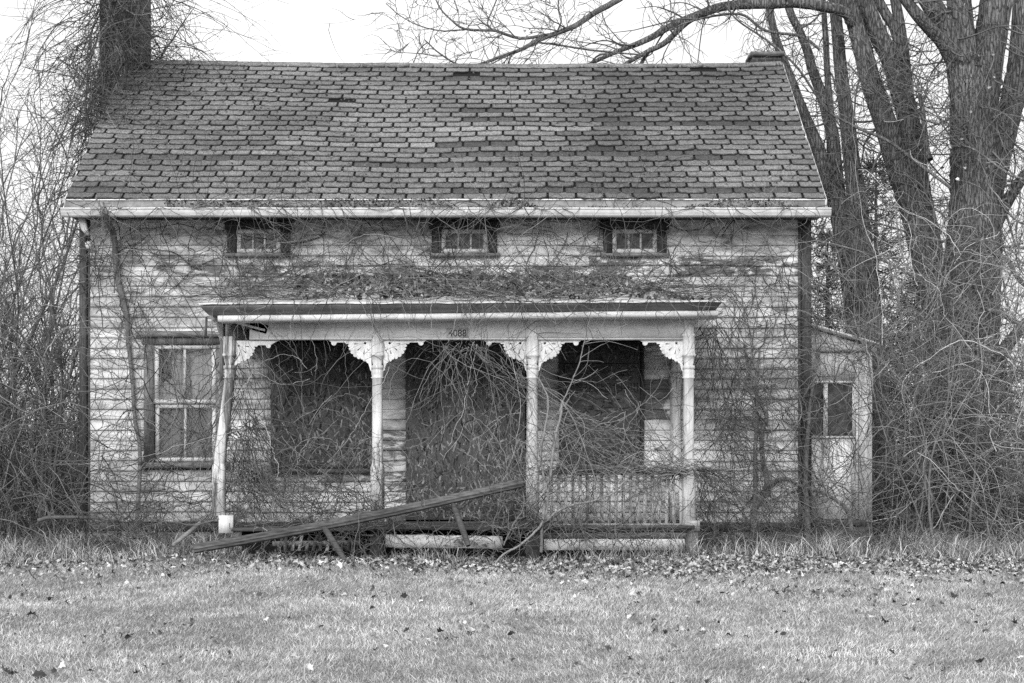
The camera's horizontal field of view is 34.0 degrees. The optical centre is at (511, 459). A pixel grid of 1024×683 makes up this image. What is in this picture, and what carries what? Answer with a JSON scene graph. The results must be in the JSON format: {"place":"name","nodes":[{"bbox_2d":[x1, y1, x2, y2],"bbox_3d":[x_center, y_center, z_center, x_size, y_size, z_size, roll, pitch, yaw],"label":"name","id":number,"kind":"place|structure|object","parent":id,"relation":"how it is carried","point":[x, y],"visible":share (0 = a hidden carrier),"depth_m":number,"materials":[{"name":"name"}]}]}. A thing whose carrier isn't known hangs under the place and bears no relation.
{"place":"outdoors","nodes":[
{"label":"outdoors","id":0,"kind":"place"},
{"bbox_2d":[0,457,1023,682],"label":"ground","id":1,"kind":"structure","parent":0,"point":[293,631],"depth_m":11.82,"materials":[{"name":"grey plant"}]},
{"bbox_2d":[0,251,37,536],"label":"bare sapling","id":2,"kind":"object","parent":1,"relation":"on","point":[20,491],"visible":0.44,"depth_m":21.36,"materials":[{"name":"grey plant"}]},
{"bbox_2d":[0,131,42,230],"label":"bare sapling","id":3,"kind":"object","parent":1,"relation":"on","point":[19,172],"visible":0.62,"depth_m":25.23,"materials":[{"name":"grey plant"}]},
{"bbox_2d":[0,57,50,356],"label":"bare sapling","id":4,"kind":"object","parent":1,"relation":"on","point":[3,310],"visible":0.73,"depth_m":19.27,"materials":[{"name":"grey plant"}]},
{"bbox_2d":[0,364,60,540],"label":"bare sapling","id":5,"kind":"object","parent":1,"relation":"on","point":[15,397],"visible":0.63,"depth_m":19.78,"materials":[{"name":"grey plant"}]},
{"bbox_2d":[0,191,62,537],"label":"bare sapling","id":6,"kind":"object","parent":1,"relation":"on","point":[23,325],"visible":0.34,"depth_m":21.28,"materials":[{"name":"grey plant"}]},
{"bbox_2d":[0,142,62,308],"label":"bare sapling","id":7,"kind":"object","parent":1,"relation":"on","point":[21,260],"visible":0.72,"depth_m":19.87,"materials":[{"name":"grey plant"}]},
{"bbox_2d":[0,181,63,391],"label":"bare sapling","id":8,"kind":"object","parent":1,"relation":"on","point":[1,292],"visible":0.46,"depth_m":21.35,"materials":[{"name":"grey plant"}]},
{"bbox_2d":[0,218,64,323],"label":"bare sapling","id":9,"kind":"object","parent":1,"relation":"on","point":[36,271],"visible":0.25,"depth_m":22.46,"materials":[{"name":"grey plant"}]},
{"bbox_2d":[0,0,65,233],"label":"bare sapling","id":10,"kind":"object","parent":1,"relation":"on","point":[25,50],"visible":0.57,"depth_m":23.00,"materials":[{"name":"grey plant"}]},
{"bbox_2d":[0,249,70,486],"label":"bare sapling","id":11,"kind":"object","parent":1,"relation":"on","point":[9,349],"visible":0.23,"depth_m":21.77,"materials":[{"name":"grey plant"}]},
{"bbox_2d":[0,281,75,540],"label":"bare sapling","id":12,"kind":"object","parent":1,"relation":"on","point":[20,403],"visible":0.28,"depth_m":20.64,"materials":[{"name":"grey plant"}]},
{"bbox_2d":[0,32,78,381],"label":"bare sapling","id":13,"kind":"object","parent":1,"relation":"on","point":[47,174],"visible":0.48,"depth_m":22.00,"materials":[{"name":"grey plant"}]},
{"bbox_2d":[0,74,78,524],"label":"bare sapling","id":14,"kind":"object","parent":1,"relation":"on","point":[39,171],"visible":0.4,"depth_m":23.07,"materials":[{"name":"grey plant"}]},
{"bbox_2d":[2,188,76,373],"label":"bare sapling","id":15,"kind":"object","parent":1,"relation":"on","point":[26,267],"visible":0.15,"depth_m":24.09,"materials":[{"name":"grey plant"}]},
{"bbox_2d":[0,224,78,526],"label":"bare sapling","id":16,"kind":"object","parent":1,"relation":"on","point":[40,367],"visible":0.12,"depth_m":24.24,"materials":[{"name":"grey plant"}]},
{"bbox_2d":[0,97,78,534],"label":"bare sapling","id":17,"kind":"object","parent":1,"relation":"on","point":[26,271],"visible":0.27,"depth_m":22.32,"materials":[{"name":"grey plant"}]},
{"bbox_2d":[0,64,81,400],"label":"bare sapling","id":18,"kind":"object","parent":1,"relation":"on","point":[2,213],"visible":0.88,"depth_m":19.49,"materials":[{"name":"grey plant"}]},
{"bbox_2d":[0,47,82,534],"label":"bare sapling","id":19,"kind":"object","parent":1,"relation":"on","point":[2,180],"visible":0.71,"depth_m":19.77,"materials":[{"name":"grey plant"}]},
{"bbox_2d":[4,249,78,513],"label":"bare sapling","id":20,"kind":"object","parent":1,"relation":"on","point":[62,337],"visible":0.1,"depth_m":25.29,"materials":[{"name":"grey plant"}]},
{"bbox_2d":[6,334,78,521],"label":"bare sapling","id":21,"kind":"object","parent":1,"relation":"on","point":[76,378],"visible":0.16,"depth_m":22.83,"materials":[{"name":"grey plant"}]},
{"bbox_2d":[6,232,78,531],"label":"bare sapling","id":22,"kind":"object","parent":1,"relation":"on","point":[41,340],"visible":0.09,"depth_m":23.15,"materials":[{"name":"grey plant"}]},
{"bbox_2d":[8,251,78,349],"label":"bare sapling","id":23,"kind":"object","parent":1,"relation":"on","point":[47,308],"visible":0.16,"depth_m":25.41,"materials":[{"name":"grey plant"}]},
{"bbox_2d":[1,109,92,522],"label":"bare sapling","id":24,"kind":"object","parent":1,"relation":"on","point":[42,307],"visible":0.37,"depth_m":20.92,"materials":[{"name":"grey plant"}]},
{"bbox_2d":[0,48,94,321],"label":"bare sapling","id":25,"kind":"object","parent":1,"relation":"on","point":[46,161],"visible":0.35,"depth_m":21.76,"materials":[{"name":"grey plant"}]},
{"bbox_2d":[0,195,97,541],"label":"bare sapling","id":26,"kind":"object","parent":1,"relation":"on","point":[54,351],"visible":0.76,"depth_m":18.80,"materials":[{"name":"grey plant"}]},
{"bbox_2d":[20,332,78,462],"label":"bare sapling","id":27,"kind":"object","parent":1,"relation":"on","point":[64,387],"visible":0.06,"depth_m":24.38,"materials":[{"name":"grey plant"}]},
{"bbox_2d":[4,55,96,535],"bbox_3d":[-6.046,-2.258,21.976,2.086,6.523,2.878,0,0,-29],"label":"bare sapling","id":28,"kind":"object","parent":1,"relation":"on","point":[58,292],"visible":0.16,"depth_m":21.76,"materials":[{"name":"grey plant"}]},
{"bbox_2d":[24,294,78,450],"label":"bare sapling","id":29,"kind":"object","parent":1,"relation":"on","point":[67,344],"visible":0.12,"depth_m":24.19,"materials":[{"name":"grey plant"}]},
{"bbox_2d":[0,34,108,387],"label":"bare sapling","id":30,"kind":"object","parent":1,"relation":"on","point":[37,215],"visible":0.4,"depth_m":21.25,"materials":[{"name":"grey plant"}]},
{"bbox_2d":[13,44,130,536],"bbox_3d":[-4.994,-2.013,20.668,2.125,6.043,1.837,0,0,-42],"label":"bare sapling","id":31,"kind":"object","parent":1,"relation":"on","point":[67,382],"visible":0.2,"depth_m":20.25,"materials":[{"name":"grey plant"}]},
{"bbox_2d":[0,246,150,549],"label":"brush thicket","id":32,"kind":"object","parent":1,"relation":"on","point":[21,512],"visible":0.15,"depth_m":19.79,"materials":[{"name":"grey plant"}]},
{"bbox_2d":[0,38,188,543],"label":"bare sapling","id":33,"kind":"object","parent":1,"relation":"on","point":[44,387],"visible":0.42,"depth_m":20.03,"materials":[{"name":"grey plant"}]},
{"bbox_2d":[0,58,219,547],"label":"bramble tangle","id":34,"kind":"object","parent":1,"relation":"on","point":[36,359],"visible":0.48,"depth_m":18.51,"materials":[{"name":"grey plant"}]},
{"bbox_2d":[0,1,220,541],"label":"bare sapling","id":35,"kind":"object","parent":1,"relation":"on","point":[25,350],"visible":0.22,"depth_m":20.65,"materials":[{"name":"grey plant"}]},
{"bbox_2d":[0,250,249,555],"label":"bramble tangle","id":36,"kind":"object","parent":1,"relation":"on","point":[28,444],"visible":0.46,"depth_m":18.36,"materials":[{"name":"grey plant"}]},
{"bbox_2d":[193,478,523,560],"bbox_3d":[-1.482,0.585,16.255,3.218,0.808,0.280,0,0,-4],"label":"fallen handrail","id":37,"kind":"object","parent":1,"relation":"on","point":[325,526],"visible":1,"depth_m":16.31,"materials":[{"name":"grey wood"}]},
{"bbox_2d":[60,0,878,560],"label":"abandoned house","id":38,"kind":"structure","parent":1,"relation":"on","point":[634,102],"depth_m":18.38,"materials":[{"name":"white wood"}]},
{"bbox_2d":[68,186,182,533],"bbox_3d":[-4.113,-1.008,17.846,1.021,3.785,0.822,0,0,35],"label":"climbing vine","id":39,"kind":"object","parent":38,"relation":"attached to","point":[113,238],"visible":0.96,"depth_m":17.94,"materials":[{"name":"grey plant"}]},
{"bbox_2d":[0,0,290,267],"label":"vine tangle","id":40,"kind":"object","parent":38,"relation":"attached to","point":[95,87],"visible":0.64,"depth_m":20.49,"materials":[{"name":"grey plant"}]},
{"bbox_2d":[0,197,298,548],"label":"vine tangle","id":41,"kind":"object","parent":38,"relation":"attached to","point":[77,373],"visible":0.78,"depth_m":17.92,"materials":[{"name":"grey plant"}]},
{"bbox_2d":[0,265,341,557],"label":"vine tangle","id":42,"kind":"object","parent":38,"relation":"attached to","point":[170,466],"visible":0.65,"depth_m":17.99,"materials":[{"name":"grey plant"}]},
{"bbox_2d":[135,331,229,467],"bbox_3d":[-3.606,-0.662,18.402,1.019,1.509,0.204,0,0,0],"label":"window","id":43,"kind":"structure","parent":38,"relation":"in","point":[194,343],"depth_m":18.40,"materials":[{"name":"grey wood"}]},
{"bbox_2d":[147,337,359,554],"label":"vine tangle","id":44,"kind":"object","parent":38,"relation":"hanging from","point":[254,472],"visible":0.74,"depth_m":17.11,"materials":[{"name":"grey plant"}]},
{"bbox_2d":[224,220,292,256],"bbox_3d":[-2.777,-2.425,18.383,0.745,0.403,0.115,0,0,0],"label":"attic window","id":45,"kind":"structure","parent":38,"relation":"in","point":[233,230],"depth_m":18.36,"materials":[{"name":"paint"}]},
{"bbox_2d":[272,535,358,550],"bbox_3d":[-1.959,0.831,16.740,0.876,0.165,0.129,0,0,0],"label":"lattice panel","id":46,"kind":"object","parent":38,"relation":"attached to","point":[344,541],"visible":0.78,"depth_m":16.75,"materials":[{"name":"grey wood"}]},
{"bbox_2d":[80,198,703,559],"bbox_3d":[-1.210,-0.666,16.374,6.189,3.925,1.136,0,0,0],"label":"vine tangle","id":47,"kind":"object","parent":38,"relation":"hanging from","point":[302,415],"visible":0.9,"depth_m":16.69,"materials":[{"name":"grey plant"}]},
{"bbox_2d":[82,62,798,194],"bbox_3d":[-0.728,-3.890,19.440,8.064,2.107,2.815,0,0,0],"label":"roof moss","id":48,"kind":"object","parent":38,"relation":"on","point":[330,118],"visible":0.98,"depth_m":19.62,"materials":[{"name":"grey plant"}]},
{"bbox_2d":[7,23,882,279],"bbox_3d":[-0.764,-3.480,18.501,9.529,3.580,3.330,0,0,12],"label":"vine tangle","id":49,"kind":"object","parent":38,"relation":"attached to","point":[324,219],"visible":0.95,"depth_m":17.84,"materials":[{"name":"grey plant"}]},
{"bbox_2d":[22,82,884,443],"bbox_3d":[-0.704,-2.097,17.467,9.342,3.854,1.754,0,0,0],"label":"vine tangle","id":50,"kind":"object","parent":38,"relation":"attached to","point":[416,268],"visible":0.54,"depth_m":18.11,"materials":[{"name":"grey plant"}]},
{"bbox_2d":[117,148,797,372],"bbox_3d":[-0.607,-2.119,17.306,7.190,2.536,2.911,0,0,0],"label":"vine tangle","id":51,"kind":"object","parent":38,"relation":"attached to","point":[460,289],"visible":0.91,"depth_m":16.91,"materials":[{"name":"grey plant"}]},
{"bbox_2d":[429,220,499,256],"bbox_3d":[-0.521,-2.425,18.383,0.773,0.402,0.115,0,0,0],"label":"attic window","id":52,"kind":"structure","parent":38,"relation":"in","point":[450,222],"depth_m":18.36,"materials":[{"name":"paint"}]},
{"bbox_2d":[281,277,655,505],"bbox_3d":[-0.399,-0.712,16.833,3.772,2.375,1.516,0,0,0],"label":"vine tangle","id":53,"kind":"object","parent":38,"relation":"hanging from","point":[481,371],"visible":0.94,"depth_m":16.85,"materials":[{"name":"grey plant"}]},
{"bbox_2d":[0,112,937,437],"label":"vine tangle","id":54,"kind":"object","parent":38,"relation":"attached to","point":[244,278],"visible":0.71,"depth_m":18.31,"materials":[{"name":"grey plant"}]},
{"bbox_2d":[163,197,798,209],"bbox_3d":[-0.320,-2.730,17.934,6.807,0.174,0.166,0,0,0],"label":"gutter debris","id":55,"kind":"object","parent":38,"relation":"on","point":[439,204],"visible":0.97,"depth_m":17.92,"materials":[{"name":"grey plant"}]},
{"bbox_2d":[292,269,708,299],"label":"roof leaves","id":56,"kind":"object","parent":38,"relation":"on","point":[650,295],"visible":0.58,"depth_m":17.28,"materials":[{"name":"grey plant"}]},
{"bbox_2d":[471,356,794,553],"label":"vine tangle","id":57,"kind":"object","parent":38,"relation":"hanging from","point":[666,467],"visible":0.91,"depth_m":16.77,"materials":[{"name":"grey plant"}]},
{"bbox_2d":[600,220,669,256],"bbox_3d":[1.346,-2.425,18.383,0.756,0.403,0.115,0,0,0],"label":"attic window","id":58,"kind":"structure","parent":38,"relation":"in","point":[637,252],"depth_m":18.36,"materials":[{"name":"paint"}]},
{"bbox_2d":[648,322,804,542],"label":"vine tangle","id":59,"kind":"object","parent":38,"relation":"hanging from","point":[704,476],"visible":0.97,"depth_m":17.16,"materials":[{"name":"grey plant"}]},
{"bbox_2d":[618,235,918,551],"bbox_3d":[2.723,-0.624,17.625,3.216,3.650,1.458,0,0,0],"label":"vine tangle","id":60,"kind":"object","parent":38,"relation":"attached to","point":[785,407],"visible":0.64,"depth_m":18.05,"materials":[{"name":"grey plant"}]},
{"bbox_2d":[698,346,881,547],"bbox_3d":[2.996,0.149,18.005,2.091,2.819,0.762,0,0,0],"label":"climbing vine","id":61,"kind":"object","parent":38,"relation":"attached to","point":[806,460],"visible":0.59,"depth_m":18.32,"materials":[{"name":"grey plant"}]},
{"bbox_2d":[569,163,1021,552],"bbox_3d":[3.215,-0.955,17.217,5.362,4.572,2.232,0,0,0],"label":"vine tangle","id":62,"kind":"object","parent":38,"relation":"hanging from","point":[795,422],"visible":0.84,"depth_m":17.84,"materials":[{"name":"grey plant"}]},
{"bbox_2d":[674,224,970,548],"bbox_3d":[3.440,-0.653,18.070,3.371,3.951,1.145,0,0,0],"label":"vine tangle","id":63,"kind":"object","parent":38,"relation":"hanging from","point":[868,374],"visible":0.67,"depth_m":18.23,"materials":[{"name":"grey plant"}]},
{"bbox_2d":[0,514,1023,573],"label":"dry weeds","id":64,"kind":"object","parent":1,"relation":"on","point":[6,551],"visible":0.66,"depth_m":16.98,"materials":[{"name":"grey plant"}]},
{"bbox_2d":[171,521,201,547],"bbox_3d":[-3.218,0.734,16.575,0.324,0.266,0.059,0,0,-31],"label":"broken plank","id":65,"kind":"object","parent":64,"relation":"on","point":[183,536],"visible":1,"depth_m":16.55,"materials":[{"name":"grey wood"}]},
{"bbox_2d":[0,253,1023,511],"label":"brush","id":66,"kind":"object","parent":1,"relation":"on","point":[78,405],"depth_m":32.34,"materials":[{"name":"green plant"}]},
{"bbox_2d":[0,515,1023,682],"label":"fallen leaves","id":67,"kind":"object","parent":1,"relation":"on","point":[741,562],"depth_m":15.64,"materials":[{"name":"grey plant"}]},
{"bbox_2d":[0,408,1023,565],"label":"bramble tangle","id":68,"kind":"object","parent":1,"relation":"on","point":[303,505],"visible":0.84,"depth_m":16.71,"materials":[{"name":"grey plant"}]},
{"bbox_2d":[495,317,657,563],"bbox_3d":[0.612,-0.179,16.566,1.621,2.481,1.019,0,0,0],"label":"bare shrub","id":69,"kind":"object","parent":1,"relation":"on","point":[544,510],"visible":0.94,"depth_m":16.54,"materials":[{"name":"grey plant"}]},
{"bbox_2d":[522,0,1023,529],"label":"maple tree","id":70,"kind":"object","parent":1,"relation":"on","point":[864,16],"visible":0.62,"depth_m":22.36,"materials":[{"name":"grey plant"}]},
{"bbox_2d":[327,0,645,63],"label":"overhanging bough","id":71,"kind":"object","parent":70,"relation":"attached to","point":[538,38],"visible":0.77,"depth_m":21.97,"materials":[{"name":"grey plant"}]},
{"bbox_2d":[648,0,1023,199],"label":"maple bough","id":72,"kind":"object","parent":70,"relation":"attached to","point":[792,35],"visible":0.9,"depth_m":21.35,"materials":[{"name":"grey plant"}]},
{"bbox_2d":[727,0,927,334],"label":"maple tree","id":73,"kind":"object","parent":1,"relation":"on","point":[833,161],"visible":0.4,"depth_m":23.32,"materials":[{"name":"grey plant"}]},
{"bbox_2d":[812,222,844,413],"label":"spruce tree","id":74,"kind":"object","parent":1,"relation":"on","point":[827,279],"visible":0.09,"depth_m":26.32,"materials":[{"name":"grey plant"}]},
{"bbox_2d":[732,163,949,545],"bbox_3d":[3.485,-1.129,18.424,2.002,4.294,2.198,0,0,-42],"label":"bare sapling","id":75,"kind":"object","parent":1,"relation":"on","point":[884,374],"visible":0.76,"depth_m":18.38,"materials":[{"name":"grey plant"}]},
{"bbox_2d":[812,282,899,534],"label":"bare sapling","id":76,"kind":"object","parent":1,"relation":"on","point":[884,498],"visible":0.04,"depth_m":20.77,"materials":[{"name":"grey plant"}]},
{"bbox_2d":[804,0,939,527],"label":"maple tree","id":77,"kind":"object","parent":1,"relation":"on","point":[843,103],"visible":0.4,"depth_m":23.00,"materials":[{"name":"grey plant"}]},
{"bbox_2d":[812,258,931,539],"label":"bare sapling","id":78,"kind":"object","parent":1,"relation":"on","point":[879,396],"visible":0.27,"depth_m":19.55,"materials":[{"name":"grey plant"}]},
{"bbox_2d":[834,151,923,491],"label":"spruce tree","id":79,"kind":"object","parent":1,"relation":"on","point":[866,167],"visible":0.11,"depth_m":27.33,"materials":[{"name":"grey plant"}]},
{"bbox_2d":[797,224,970,549],"bbox_3d":[3.926,-0.776,17.685,1.904,3.593,1.193,0,0,0],"label":"bare sapling","id":80,"kind":"object","parent":1,"relation":"on","point":[868,359],"visible":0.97,"depth_m":17.76,"materials":[{"name":"grey plant"}]},
{"bbox_2d":[778,266,1011,545],"bbox_3d":[4.258,-0.617,18.382,2.418,3.246,1.525,0,0,-38],"label":"bare sapling","id":81,"kind":"object","parent":1,"relation":"on","point":[921,481],"visible":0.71,"depth_m":18.44,"materials":[{"name":"grey plant"}]},
{"bbox_2d":[833,185,963,533],"bbox_3d":[4.700,-1.226,20.518,1.301,4.472,1.548,0,0,-32],"label":"bare sapling","id":82,"kind":"object","parent":1,"relation":"on","point":[919,396],"visible":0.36,"depth_m":20.40,"materials":[{"name":"grey plant"}]},
{"bbox_2d":[822,274,976,541],"bbox_3d":[4.326,-0.504,19.507,1.584,3.064,2.652,0,0,0],"label":"bare sapling","id":83,"kind":"object","parent":1,"relation":"on","point":[877,424],"visible":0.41,"depth_m":18.99,"materials":[{"name":"grey plant"}]},
{"bbox_2d":[775,87,1023,557],"bbox_3d":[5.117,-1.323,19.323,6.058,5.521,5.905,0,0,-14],"label":"bramble tangle","id":84,"kind":"object","parent":1,"relation":"on","point":[947,418],"visible":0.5,"depth_m":18.42,"materials":[{"name":"grey plant"}]},
{"bbox_2d":[791,291,1023,552],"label":"brush thicket","id":85,"kind":"object","parent":1,"relation":"on","point":[1020,515],"visible":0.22,"depth_m":19.94,"materials":[{"name":"grey plant"}]},
{"bbox_2d":[832,249,985,536],"bbox_3d":[4.504,-0.649,18.985,1.696,3.315,1.912,0,0,0],"label":"bare sapling","id":86,"kind":"object","parent":1,"relation":"on","point":[915,490],"visible":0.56,"depth_m":19.13,"materials":[{"name":"grey plant"}]},
{"bbox_2d":[872,209,991,524],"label":"bare sapling","id":87,"kind":"object","parent":1,"relation":"on","point":[937,520],"visible":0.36,"depth_m":20.78,"materials":[{"name":"grey plant"}]},
{"bbox_2d":[851,0,1023,532],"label":"maple tree","id":88,"kind":"object","parent":1,"relation":"on","point":[952,24],"visible":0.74,"depth_m":21.68,"materials":[{"name":"grey plant"}]},
{"bbox_2d":[519,0,1023,379],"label":"clinging leaves","id":89,"kind":"object","parent":88,"relation":"attached to","point":[957,178],"visible":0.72,"depth_m":20.32,"materials":[{"name":"grey plant"}]},
{"bbox_2d":[812,124,1023,383],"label":"maple bough","id":90,"kind":"object","parent":88,"relation":"attached to","point":[935,239],"visible":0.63,"depth_m":20.75,"materials":[{"name":"grey plant"}]},
{"bbox_2d":[882,270,1001,510],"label":"spruce tree","id":91,"kind":"object","parent":1,"relation":"on","point":[909,279],"visible":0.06,"depth_m":26.87,"materials":[{"name":"grey plant"}]},
{"bbox_2d":[865,296,1023,534],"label":"bare sapling","id":92,"kind":"object","parent":1,"relation":"on","point":[971,417],"visible":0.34,"depth_m":19.65,"materials":[{"name":"grey plant"}]},
{"bbox_2d":[901,332,1023,522],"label":"bare sapling","id":93,"kind":"object","parent":1,"relation":"on","point":[967,440],"visible":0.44,"depth_m":19.74,"materials":[{"name":"grey plant"}]},
{"bbox_2d":[911,341,1016,543],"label":"bare sapling","id":94,"kind":"object","parent":1,"relation":"on","point":[958,437],"visible":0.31,"depth_m":19.67,"materials":[{"name":"grey plant"}]},
{"bbox_2d":[915,262,1023,522],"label":"bare sapling","id":95,"kind":"object","parent":1,"relation":"on","point":[962,393],"visible":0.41,"depth_m":19.83,"materials":[{"name":"grey plant"}]},
{"bbox_2d":[918,128,1023,542],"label":"bare sapling","id":96,"kind":"object","parent":1,"relation":"on","point":[975,449],"visible":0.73,"depth_m":18.76,"materials":[{"name":"grey plant"}]},
{"bbox_2d":[924,230,1023,542],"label":"bare sapling","id":97,"kind":"object","parent":1,"relation":"on","point":[935,443],"visible":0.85,"depth_m":18.20,"materials":[{"name":"grey plant"}]},
{"bbox_2d":[931,288,1023,482],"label":"bare sapling","id":98,"kind":"object","parent":1,"relation":"on","point":[1005,407],"visible":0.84,"depth_m":18.27,"materials":[{"name":"grey plant"}]},
{"bbox_2d":[963,379,1023,548],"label":"bare sapling","id":99,"kind":"object","parent":1,"relation":"on","point":[1001,503],"visible":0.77,"depth_m":18.45,"materials":[{"name":"grey plant"}]},
{"bbox_2d":[968,133,1023,540],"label":"bare sapling","id":100,"kind":"object","parent":1,"relation":"on","point":[1010,328],"visible":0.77,"depth_m":19.44,"materials":[{"name":"grey plant"}]},
{"bbox_2d":[988,293,1023,428],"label":"bare sapling","id":101,"kind":"object","parent":1,"relation":"on","point":[992,377],"visible":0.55,"depth_m":19.31,"materials":[{"name":"grey plant"}]},
{"bbox_2d":[0,0,1023,456],"label":"sky","id":102,"kind":"structure","parent":0,"point":[300,28],"materials":[{"name":"white"}]},
{"bbox_2d":[986,362,1023,517],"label":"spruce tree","id":103,"kind":"object","parent":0,"point":[1006,431],"visible":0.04,"depth_m":28.30,"materials":[{"name":"grey plant"}]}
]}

